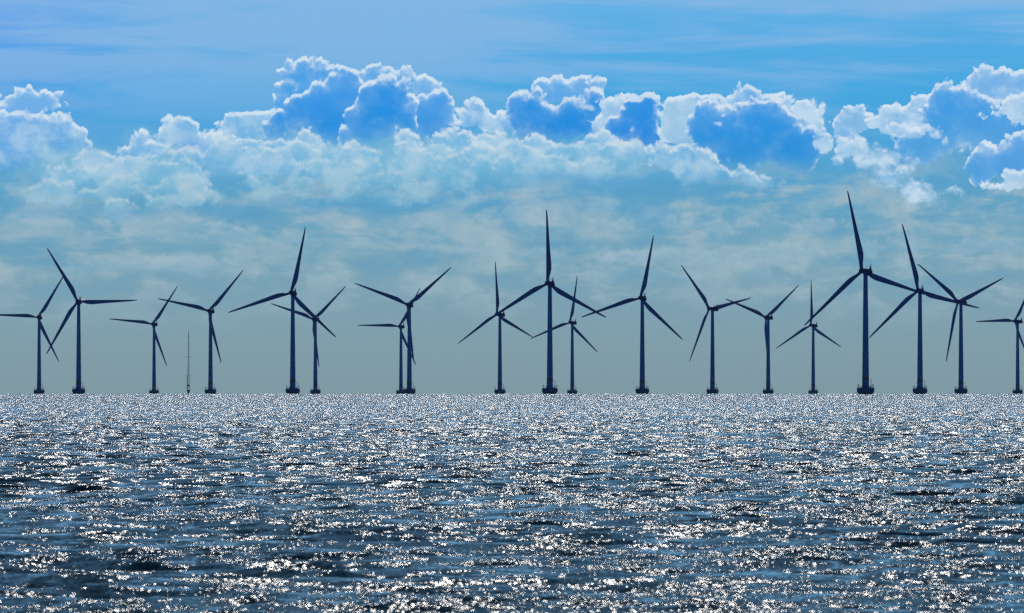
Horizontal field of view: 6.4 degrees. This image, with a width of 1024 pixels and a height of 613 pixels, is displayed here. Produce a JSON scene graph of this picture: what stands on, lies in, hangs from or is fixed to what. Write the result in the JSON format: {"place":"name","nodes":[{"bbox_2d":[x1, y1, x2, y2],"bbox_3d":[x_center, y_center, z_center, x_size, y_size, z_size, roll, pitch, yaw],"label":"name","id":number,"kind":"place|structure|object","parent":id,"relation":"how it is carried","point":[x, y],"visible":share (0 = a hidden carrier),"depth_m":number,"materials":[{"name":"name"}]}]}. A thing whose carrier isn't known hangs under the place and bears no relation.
{"place":"outdoors","nodes":[
{"label":"outdoors","id":0,"kind":"place"},
{"bbox_2d":[0,394,1023,612],"bbox_3d":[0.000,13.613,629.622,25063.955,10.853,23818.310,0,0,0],"label":"sea","id":1,"kind":"structure","parent":0,"point":[511,503],"depth_m":231.12,"materials":[{"name":"blue liquid"}]},
{"bbox_2d":[0,277,62,393],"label":"wind turbine","id":2,"kind":"object","parent":1,"relation":"in","point":[38,390],"visible":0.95,"depth_m":8175.04,"materials":[{"name":"metal"}]},
{"bbox_2d":[47,248,135,393],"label":"wind turbine","id":3,"kind":"object","parent":1,"relation":"in","point":[78,389],"visible":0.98,"depth_m":6787.53,"materials":[{"name":"metal"}]},
{"bbox_2d":[111,287,176,393],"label":"wind turbine","id":4,"kind":"object","parent":1,"relation":"in","point":[153,390],"visible":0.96,"depth_m":8955.81,"materials":[{"name":"metal"}]},
{"bbox_2d":[185,327,191,393],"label":"lattice mast","id":5,"kind":"object","parent":1,"relation":"in","point":[188,390],"visible":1,"depth_m":9849.32,"materials":[{"name":"metal"}]},
{"bbox_2d":[159,270,242,393],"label":"wind turbine","id":6,"kind":"object","parent":1,"relation":"in","point":[210,389],"visible":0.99,"depth_m":7565.90,"materials":[{"name":"metal"}]},
{"bbox_2d":[228,228,335,393],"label":"wind turbine","id":7,"kind":"object","parent":1,"relation":"in","point":[292,389],"visible":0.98,"depth_m":6219.25,"materials":[{"name":"metal"}]},
{"bbox_2d":[271,286,345,393],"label":"wind turbine","id":8,"kind":"object","parent":1,"relation":"in","point":[315,390],"visible":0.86,"depth_m":8392.76,"materials":[{"name":"metal"}]},
{"bbox_2d":[358,288,419,393],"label":"wind turbine","id":9,"kind":"object","parent":1,"relation":"in","point":[400,389],"visible":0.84,"depth_m":9253.65,"materials":[{"name":"metal"}]},
{"bbox_2d":[354,267,450,393],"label":"wind turbine","id":10,"kind":"object","parent":1,"relation":"in","point":[409,389],"visible":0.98,"depth_m":7048.94,"materials":[{"name":"metal"}]},
{"bbox_2d":[458,262,532,393],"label":"wind turbine","id":11,"kind":"object","parent":1,"relation":"in","point":[499,390],"visible":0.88,"depth_m":7887.82,"materials":[{"name":"metal"}]},
{"bbox_2d":[486,210,605,393],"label":"wind turbine","id":12,"kind":"object","parent":1,"relation":"in","point":[549,389],"visible":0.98,"depth_m":5673.35,"materials":[{"name":"metal"}]},
{"bbox_2d":[531,278,596,393],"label":"wind turbine","id":13,"kind":"object","parent":1,"relation":"in","point":[576,330],"visible":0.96,"depth_m":8762.81,"materials":[{"name":"metal"}]},
{"bbox_2d":[581,236,682,393],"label":"wind turbine","id":14,"kind":"object","parent":1,"relation":"in","point":[642,389],"visible":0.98,"depth_m":6547.24,"materials":[{"name":"metal"}]},
{"bbox_2d":[681,265,749,393],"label":"wind turbine","id":15,"kind":"object","parent":1,"relation":"in","point":[712,389],"visible":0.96,"depth_m":7359.86,"materials":[{"name":"metal"}]},
{"bbox_2d":[726,286,797,393],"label":"wind turbine","id":16,"kind":"object","parent":1,"relation":"in","point":[767,318],"visible":0.99,"depth_m":8195.79,"materials":[{"name":"metal"}]},
{"bbox_2d":[777,282,840,393],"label":"wind turbine","id":17,"kind":"object","parent":1,"relation":"in","point":[812,390],"visible":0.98,"depth_m":9111.80,"materials":[{"name":"metal"}]},
{"bbox_2d":[804,191,927,393],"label":"wind turbine","id":18,"kind":"object","parent":1,"relation":"in","point":[865,388],"visible":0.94,"depth_m":5100.15,"materials":[{"name":"metal"}]},
{"bbox_2d":[869,224,978,393],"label":"wind turbine","id":19,"kind":"object","parent":1,"relation":"in","point":[919,389],"visible":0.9,"depth_m":6075.31,"materials":[{"name":"metal"}]},
{"bbox_2d":[918,264,1002,393],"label":"wind turbine","id":20,"kind":"object","parent":1,"relation":"in","point":[960,389],"visible":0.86,"depth_m":6801.95,"materials":[{"name":"metal"}]},
{"bbox_2d":[976,300,1023,393],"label":"wind turbine","id":21,"kind":"object","parent":1,"relation":"in","point":[1017,390],"visible":0.98,"depth_m":8605.56,"materials":[{"name":"metal"}]},
{"bbox_2d":[0,0,1023,393],"label":"sky","id":22,"kind":"structure","parent":0,"point":[153,148],"materials":[{"name":"blue"}]}
]}

